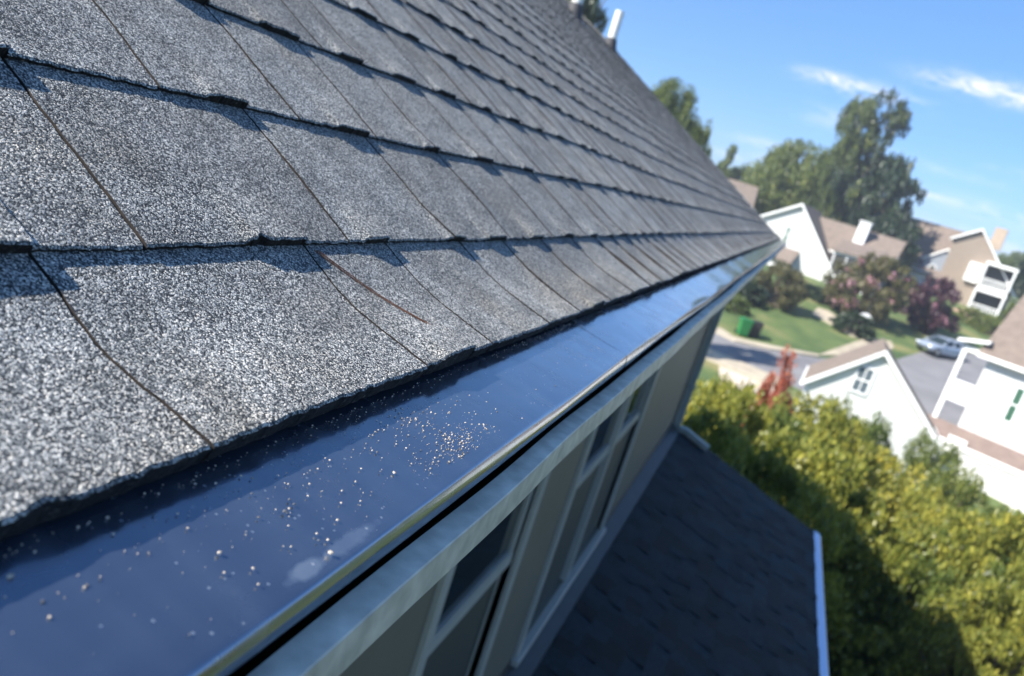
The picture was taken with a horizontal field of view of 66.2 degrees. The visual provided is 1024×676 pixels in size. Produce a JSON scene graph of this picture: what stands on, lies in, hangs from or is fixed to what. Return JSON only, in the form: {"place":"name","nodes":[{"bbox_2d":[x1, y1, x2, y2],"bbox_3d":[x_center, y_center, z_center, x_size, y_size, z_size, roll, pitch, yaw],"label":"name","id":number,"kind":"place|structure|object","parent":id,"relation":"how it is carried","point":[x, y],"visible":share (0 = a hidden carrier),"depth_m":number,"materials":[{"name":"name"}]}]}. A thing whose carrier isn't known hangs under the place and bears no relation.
{"place":"outdoors","nodes":[
{"label":"outdoors","id":0,"kind":"place"},
{"bbox_2d":[595,0,1023,257],"label":"sky","id":1,"kind":"structure","parent":0,"point":[765,73],"materials":[{"name":"blue"}]},
{"bbox_2d":[812,308,865,339],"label":"sidewalk","id":2,"kind":"structure","parent":0,"point":[822,314],"depth_m":65.89,"materials":[{"name":"concrete"}]},
{"bbox_2d":[710,333,987,425],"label":"road","id":3,"kind":"structure","parent":0,"point":[927,373],"depth_m":52.73,"materials":[{"name":"grey asphalt"}]},
{"bbox_2d":[916,335,968,359],"bbox_3d":[34.631,0.680,63.290,4.274,1.470,1.960,11,15,-24],"label":"parked car","id":4,"kind":"object","parent":3,"relation":"on","point":[939,345],"visible":0.89,"depth_m":62.64,"materials":[{"name":"silver metal"}]},
{"bbox_2d":[819,338,893,354],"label":"driveway","id":5,"kind":"structure","parent":0,"point":[848,347],"depth_m":58.94,"materials":[{"name":"beige concrete"}]},
{"bbox_2d":[696,265,1023,570],"bbox_3d":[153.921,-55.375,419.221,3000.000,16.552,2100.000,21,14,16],"label":"ground","id":6,"kind":"structure","parent":0,"point":[802,328],"depth_m":61.69,"materials":[{"name":"green plant"}]},
{"bbox_2d":[0,0,828,675],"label":"townhouse","id":7,"kind":"structure","parent":6,"relation":"on","point":[188,188],"depth_m":0.59,"materials":[{"name":"grey"}]},
{"bbox_2d":[7,573,14,578],"bbox_3d":[-0.161,0.076,0.252,0.002,0.002,0.002,21,14,16],"label":"pebble","id":8,"kind":"object","parent":7,"relation":"on","point":[10,575],"visible":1,"depth_m":0.25,"materials":[{"name":"grey stone"}]},
{"bbox_2d":[3,336,591,653],"bbox_3d":[-0.027,0.045,0.563,0.064,0.014,0.780,21,14,16],"label":"shingle grit","id":9,"kind":"object","parent":7,"relation":"on","point":[87,584],"visible":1,"depth_m":0.46,"materials":[{"name":"beige gravel"}]},
{"bbox_2d":[3,296,642,560],"bbox_3d":[0.020,0.004,0.757,0.013,0.003,1.179,21,14,16],"label":"edge grit","id":10,"kind":"object","parent":7,"relation":"on","point":[296,435],"visible":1,"depth_m":0.41,"materials":[{"name":"grey gravel"}]},
{"bbox_2d":[314,250,430,324],"bbox_3d":[-0.101,-0.037,0.587,0.100,0.036,0.006,14,14,-15],"label":"pine needle","id":11,"kind":"object","parent":7,"relation":"on","point":[387,300],"visible":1,"depth_m":0.59,"materials":[{"name":"brown plant"}]},
{"bbox_2d":[409,471,550,675],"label":"window","id":12,"kind":"structure","parent":7,"relation":"in","point":[462,599],"depth_m":3.07,"materials":[{"name":"grey glass"}]},
{"bbox_2d":[510,367,660,667],"bbox_3d":[0.604,0.730,5.132,0.165,2.030,2.110,21,14,16],"label":"window","id":13,"kind":"structure","parent":7,"relation":"in","point":[604,446],"depth_m":5.07,"materials":[{"name":"grey glass"}]},
{"bbox_2d":[568,0,608,33],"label":"roadside tree","id":14,"kind":"object","parent":6,"relation":"on","point":[591,11],"visible":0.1,"depth_m":38.89,"materials":[{"name":"green plant"}]},
{"bbox_2d":[649,76,699,143],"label":"roadside tree","id":15,"kind":"object","parent":6,"relation":"on","point":[668,98],"visible":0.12,"depth_m":58.79,"materials":[{"name":"green plant"}]},
{"bbox_2d":[682,378,710,439],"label":"yellowing tree","id":16,"kind":"object","parent":6,"relation":"on","point":[695,400],"depth_m":15.28,"materials":[{"name":"yellow plant"}]},
{"bbox_2d":[685,115,712,158],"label":"roadside tree","id":17,"kind":"object","parent":6,"relation":"on","point":[704,138],"visible":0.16,"depth_m":60.24,"materials":[{"name":"green plant"}]},
{"bbox_2d":[681,404,767,493],"bbox_3d":[2.127,5.398,13.964,3.304,9.196,3.442,14,14,-12],"label":"yellowing tree","id":18,"kind":"object","parent":6,"relation":"on","point":[695,423],"visible":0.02,"depth_m":12.76,"materials":[{"name":"green plant"}]},
{"bbox_2d":[717,144,737,178],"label":"pointed tree","id":19,"kind":"object","parent":6,"relation":"on","point":[724,164],"visible":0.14,"depth_m":115.36,"materials":[{"name":"green plant"}]},
{"bbox_2d":[692,370,775,450],"bbox_3d":[3.665,6.625,20.002,3.546,12.548,3.457,12,15,-22],"label":"yellowing tree","id":20,"kind":"object","parent":6,"relation":"on","point":[727,399],"visible":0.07,"depth_m":18.31,"materials":[{"name":"yellow plant"}]},
{"bbox_2d":[724,292,750,316],"bbox_3d":[16.913,-2.100,60.150,2.548,2.872,2.486,25,16,30],"label":"garden shrub","id":21,"kind":"object","parent":6,"relation":"on","point":[741,305],"visible":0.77,"depth_m":59.44,"materials":[{"name":"green plant"}]},
{"bbox_2d":[705,348,778,386],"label":"kerb","id":22,"kind":"structure","parent":6,"relation":"on","point":[730,363],"depth_m":47.28,"materials":[{"name":"concrete"}]},
{"bbox_2d":[728,178,758,206],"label":"brown roofed house","id":23,"kind":"structure","parent":6,"relation":"on","point":[748,192],"depth_m":96.87,"materials":[{"name":"grey"}]},
{"bbox_2d":[734,316,754,336],"bbox_3d":[16.012,-0.778,54.241,0.911,1.236,0.945,16,13,-3],"label":"wheeled bin","id":24,"kind":"object","parent":6,"relation":"on","point":[745,324],"visible":1,"depth_m":53.87,"materials":[{"name":"green plastic"}]},
{"bbox_2d":[728,162,760,182],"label":"pointed tree","id":25,"kind":"object","parent":6,"relation":"on","point":[739,177],"visible":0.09,"depth_m":117.42,"materials":[{"name":"green plant"}]},
{"bbox_2d":[719,366,774,393],"bbox_3d":[13.185,2.769,44.762,3.423,0.662,3.490,21,14,16],"label":"concrete apron","id":26,"kind":"object","parent":6,"relation":"on","point":[736,377],"visible":0.23,"depth_m":45.58,"materials":[{"name":"beige concrete"}]},
{"bbox_2d":[738,281,767,309],"bbox_3d":[18.965,-2.857,63.584,3.188,3.609,3.096,18,13,3],"label":"garden shrub","id":27,"kind":"object","parent":6,"relation":"on","point":[749,288],"visible":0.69,"depth_m":62.91,"materials":[{"name":"green plant"}]},
{"bbox_2d":[748,319,763,337],"bbox_3d":[16.943,-0.644,54.682,0.756,1.055,0.942,19,14,7],"label":"black bin","id":28,"kind":"object","parent":6,"relation":"on","point":[756,329],"visible":0.98,"depth_m":54.29,"materials":[{"name":"black plastic"}]},
{"bbox_2d":[735,344,798,431],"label":"red leaved tree","id":29,"kind":"object","parent":6,"relation":"on","point":[780,386],"visible":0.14,"depth_m":28.59,"materials":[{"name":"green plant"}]},
{"bbox_2d":[715,327,818,357],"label":"kerb","id":30,"kind":"structure","parent":6,"relation":"on","point":[723,333],"depth_m":53.10,"materials":[{"name":"concrete"}]},
{"bbox_2d":[739,399,810,498],"bbox_3d":[4.873,7.225,20.563,4.112,12.085,4.059,21,14,14],"label":"green tree","id":31,"kind":"object","parent":6,"relation":"on","point":[779,418],"visible":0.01,"depth_m":19.17,"materials":[{"name":"green plant"}]},
{"bbox_2d":[760,178,794,214],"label":"round tree","id":32,"kind":"object","parent":6,"relation":"on","point":[778,198],"visible":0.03,"depth_m":101.54,"materials":[{"name":"green plant"}]},
{"bbox_2d":[706,430,849,616],"bbox_3d":[2.789,5.425,13.001,3.426,8.259,3.374,4,19,-44],"label":"yellowing tree","id":33,"kind":"object","parent":6,"relation":"on","point":[778,477],"visible":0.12,"depth_m":12.04,"materials":[{"name":"green plant"}]},
{"bbox_2d":[750,260,809,310],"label":"young tree","id":34,"kind":"object","parent":6,"relation":"on","point":[791,294],"visible":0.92,"depth_m":63.64,"materials":[{"name":"green plant"}]},
{"bbox_2d":[742,137,831,217],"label":"round tree","id":35,"kind":"object","parent":6,"relation":"on","point":[777,164],"visible":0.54,"depth_m":97.58,"materials":[{"name":"green plant"}]},
{"bbox_2d":[791,164,818,195],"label":"round tree","id":36,"kind":"object","parent":6,"relation":"on","point":[812,179],"visible":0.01,"depth_m":100.22,"materials":[{"name":"green plant"}]},
{"bbox_2d":[800,282,828,299],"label":"garden shrub","id":37,"kind":"object","parent":6,"relation":"on","point":[816,289],"visible":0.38,"depth_m":71.98,"materials":[{"name":"green plant"}]},
{"bbox_2d":[752,422,886,675],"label":"yellowing tree","id":38,"kind":"object","parent":6,"relation":"on","point":[832,470],"visible":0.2,"depth_m":14.79,"materials":[{"name":"green plant"}]},
{"bbox_2d":[769,389,877,520],"bbox_3d":[7.006,7.232,23.201,4.232,12.421,4.168,28,17,39],"label":"yellowing tree","id":39,"kind":"object","parent":6,"relation":"on","point":[833,422],"visible":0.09,"depth_m":21.61,"materials":[{"name":"yellow plant"}]},
{"bbox_2d":[812,293,850,311],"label":"garden shrub","id":40,"kind":"object","parent":6,"relation":"on","point":[819,299],"visible":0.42,"depth_m":70.27,"materials":[{"name":"green plant"}]},
{"bbox_2d":[760,203,906,294],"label":"gabled house","id":41,"kind":"structure","parent":6,"relation":"on","point":[817,243],"depth_m":82.12,"materials":[{"name":"white"}]},
{"bbox_2d":[782,225,791,241],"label":"window","id":42,"kind":"structure","parent":41,"relation":"in","point":[788,229],"depth_m":82.48,"materials":[{"name":"white"}]},
{"bbox_2d":[800,92,878,221],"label":"tall tree","id":43,"kind":"object","parent":6,"relation":"on","point":[848,141],"visible":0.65,"depth_m":93.44,"materials":[{"name":"green plant"}]},
{"bbox_2d":[828,624,874,675],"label":"green tree","id":44,"kind":"object","parent":6,"relation":"on","point":[854,664],"depth_m":15.25,"materials":[{"name":"green plant"}]},
{"bbox_2d":[828,311,876,341],"bbox_3d":[27.200,-0.440,63.063,3.826,3.504,3.716,28,17,37],"label":"garden shrub","id":45,"kind":"object","parent":6,"relation":"on","point":[858,323],"visible":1,"depth_m":62.23,"materials":[{"name":"green plant"}]},
{"bbox_2d":[799,86,912,222],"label":"tall tree","id":46,"kind":"object","parent":6,"relation":"on","point":[867,144],"visible":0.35,"depth_m":92.19,"materials":[{"name":"green plant"}]},
{"bbox_2d":[827,547,892,675],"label":"green tree","id":47,"kind":"object","parent":6,"relation":"on","point":[840,570],"depth_m":15.58,"materials":[{"name":"green plant"}]},
{"bbox_2d":[782,486,948,675],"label":"yellowing tree","id":48,"kind":"object","parent":6,"relation":"on","point":[855,572],"visible":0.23,"depth_m":14.97,"materials":[{"name":"green plant"}]},
{"bbox_2d":[836,391,895,536],"bbox_3d":[9.130,7.322,25.583,3.580,11.776,3.367,15,14,-9],"label":"green tree","id":49,"kind":"object","parent":6,"relation":"on","point":[875,431],"visible":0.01,"depth_m":23.99,"materials":[{"name":"green plant"}]},
{"bbox_2d":[860,302,871,318],"bbox_3d":[28.850,-1.733,64.149,1.100,2.500,0.180,21,14,16],"label":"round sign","id":50,"kind":"object","parent":6,"relation":"on","point":[866,314],"visible":0.35,"depth_m":64.01,"materials":[{"name":"plastic"}]},
{"bbox_2d":[794,338,945,482],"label":"gable garage","id":51,"kind":"structure","parent":6,"relation":"on","point":[871,378],"depth_m":36.46,"materials":[{"name":"white paint"}]},
{"bbox_2d":[849,364,876,395],"bbox_3d":[16.297,1.957,36.523,0.800,1.330,0.088,22,14,20],"label":"window","id":52,"kind":"structure","parent":51,"relation":"in","point":[863,378],"depth_m":36.53,"materials":[{"name":"white"}]},
{"bbox_2d":[821,251,918,325],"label":"crape myrtle","id":53,"kind":"object","parent":6,"relation":"on","point":[888,297],"visible":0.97,"depth_m":66.53,"materials":[{"name":"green plant"}]},
{"bbox_2d":[858,208,909,255],"bbox_3d":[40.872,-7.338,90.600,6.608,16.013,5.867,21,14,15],"label":"dark shrub","id":54,"kind":"object","parent":6,"relation":"on","point":[877,226],"visible":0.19,"depth_m":88.25,"materials":[{"name":"green plant"}]},
{"bbox_2d":[841,151,927,226],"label":"dark tree","id":55,"kind":"object","parent":6,"relation":"on","point":[895,181],"visible":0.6,"depth_m":90.55,"materials":[{"name":"green plant"}]},
{"bbox_2d":[846,442,948,539],"bbox_3d":[9.378,7.994,23.432,4.665,10.447,4.859,23,15,24],"label":"yellowing tree","id":56,"kind":"object","parent":6,"relation":"on","point":[891,491],"visible":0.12,"depth_m":21.76,"materials":[{"name":"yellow plant"}]},
{"bbox_2d":[877,209,923,276],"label":"round tree","id":57,"kind":"object","parent":6,"relation":"on","point":[912,250],"visible":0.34,"depth_m":87.61,"materials":[{"name":"green plant"}]},
{"bbox_2d":[876,427,962,536],"bbox_3d":[13.571,7.944,28.333,2.838,10.049,2.597,15,14,-7],"label":"green tree","id":58,"kind":"object","parent":6,"relation":"on","point":[926,458],"visible":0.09,"depth_m":27.30,"materials":[{"name":"green plant"}]},
{"bbox_2d":[894,487,963,540],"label":"yellowing tree","id":59,"kind":"object","parent":6,"relation":"on","point":[916,501],"visible":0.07,"depth_m":18.38,"materials":[{"name":"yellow plant"}]},
{"bbox_2d":[902,275,962,335],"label":"plum tree","id":60,"kind":"object","parent":6,"relation":"on","point":[921,308],"visible":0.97,"depth_m":69.11,"materials":[{"name":"purple plant"}]},
{"bbox_2d":[846,521,1023,675],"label":"green tree","id":61,"kind":"object","parent":6,"relation":"on","point":[897,590],"visible":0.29,"depth_m":14.81,"materials":[{"name":"green plant"}]},
{"bbox_2d":[924,300,956,329],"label":"garden shrub","id":62,"kind":"object","parent":6,"relation":"on","point":[954,314],"visible":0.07,"depth_m":74.21,"materials":[{"name":"green plant"}]},
{"bbox_2d":[862,602,1022,675],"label":"yellowing tree","id":63,"kind":"object","parent":6,"relation":"on","point":[952,672],"visible":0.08,"depth_m":13.99,"materials":[{"name":"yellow plant"}]},
{"bbox_2d":[868,574,1023,675],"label":"yellowing tree","id":64,"kind":"object","parent":6,"relation":"on","point":[958,635],"visible":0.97,"depth_m":13.38,"materials":[{"name":"green plant"}]},
{"bbox_2d":[921,458,990,518],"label":"green tree","id":65,"kind":"object","parent":6,"relation":"on","point":[965,494],"visible":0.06,"depth_m":23.55,"materials":[{"name":"green plant"}]},
{"bbox_2d":[898,217,1018,315],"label":"tan house","id":66,"kind":"structure","parent":6,"relation":"on","point":[970,265],"depth_m":91.19,"materials":[{"name":"beige paint"}]},
{"bbox_2d":[928,264,936,269],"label":"window","id":67,"kind":"structure","parent":66,"relation":"in","point":[931,266],"depth_m":93.87,"materials":[{"name":"white"}]},
{"bbox_2d":[963,261,983,282],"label":"bay window","id":68,"kind":"structure","parent":66,"relation":"in","point":[973,272],"depth_m":90.28,"materials":[{"name":"white"}]},
{"bbox_2d":[894,504,1023,671],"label":"yellowing tree","id":69,"kind":"object","parent":6,"relation":"on","point":[1000,538],"visible":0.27,"depth_m":15.07,"materials":[{"name":"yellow plant"}]},
{"bbox_2d":[952,306,994,326],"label":"garden shrub","id":70,"kind":"object","parent":6,"relation":"on","point":[976,314],"visible":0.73,"depth_m":78.57,"materials":[{"name":"green plant"}]},
{"bbox_2d":[927,296,1023,513],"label":"white house","id":71,"kind":"structure","parent":6,"relation":"on","point":[987,433],"depth_m":39.70,"materials":[{"name":"white paint"}]},
{"bbox_2d":[935,434,967,471],"bbox_3d":[22.187,6.014,39.844,0.057,2.100,0.900,2,20,-47],"label":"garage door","id":72,"kind":"structure","parent":71,"relation":"in","point":[959,441],"depth_m":39.69,"materials":[{"name":"white"}]},
{"bbox_2d":[1001,385,1023,424],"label":"window","id":73,"kind":"structure","parent":71,"relation":"in","point":[1017,398],"depth_m":39.29,"materials":[{"name":"white"}]},
{"bbox_2d":[971,317,1000,333],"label":"garden shrub","id":74,"kind":"object","parent":6,"relation":"on","point":[984,328],"visible":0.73,"depth_m":76.63,"materials":[{"name":"green plant"}]},
{"bbox_2d":[961,504,1023,561],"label":"green tree","id":75,"kind":"object","parent":6,"relation":"on","point":[1000,509],"visible":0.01,"depth_m":20.63,"materials":[{"name":"green plant"}]},
{"bbox_2d":[988,301,1015,329],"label":"garden shrub","id":76,"kind":"object","parent":6,"relation":"on","point":[1005,313],"visible":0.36,"depth_m":76.36,"materials":[{"name":"green plant"}]},
{"bbox_2d":[997,251,1023,295],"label":"distant woods","id":77,"kind":"object","parent":6,"relation":"on","point":[1012,259],"visible":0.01,"depth_m":139.75,"materials":[{"name":"green plant"}]},
{"bbox_2d":[1012,260,1023,299],"bbox_3d":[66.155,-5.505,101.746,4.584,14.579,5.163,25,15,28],"label":"garden shrub","id":78,"kind":"object","parent":6,"relation":"on","point":[1018,286],"visible":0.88,"depth_m":100.90,"materials":[{"name":"green plant"}]}
]}

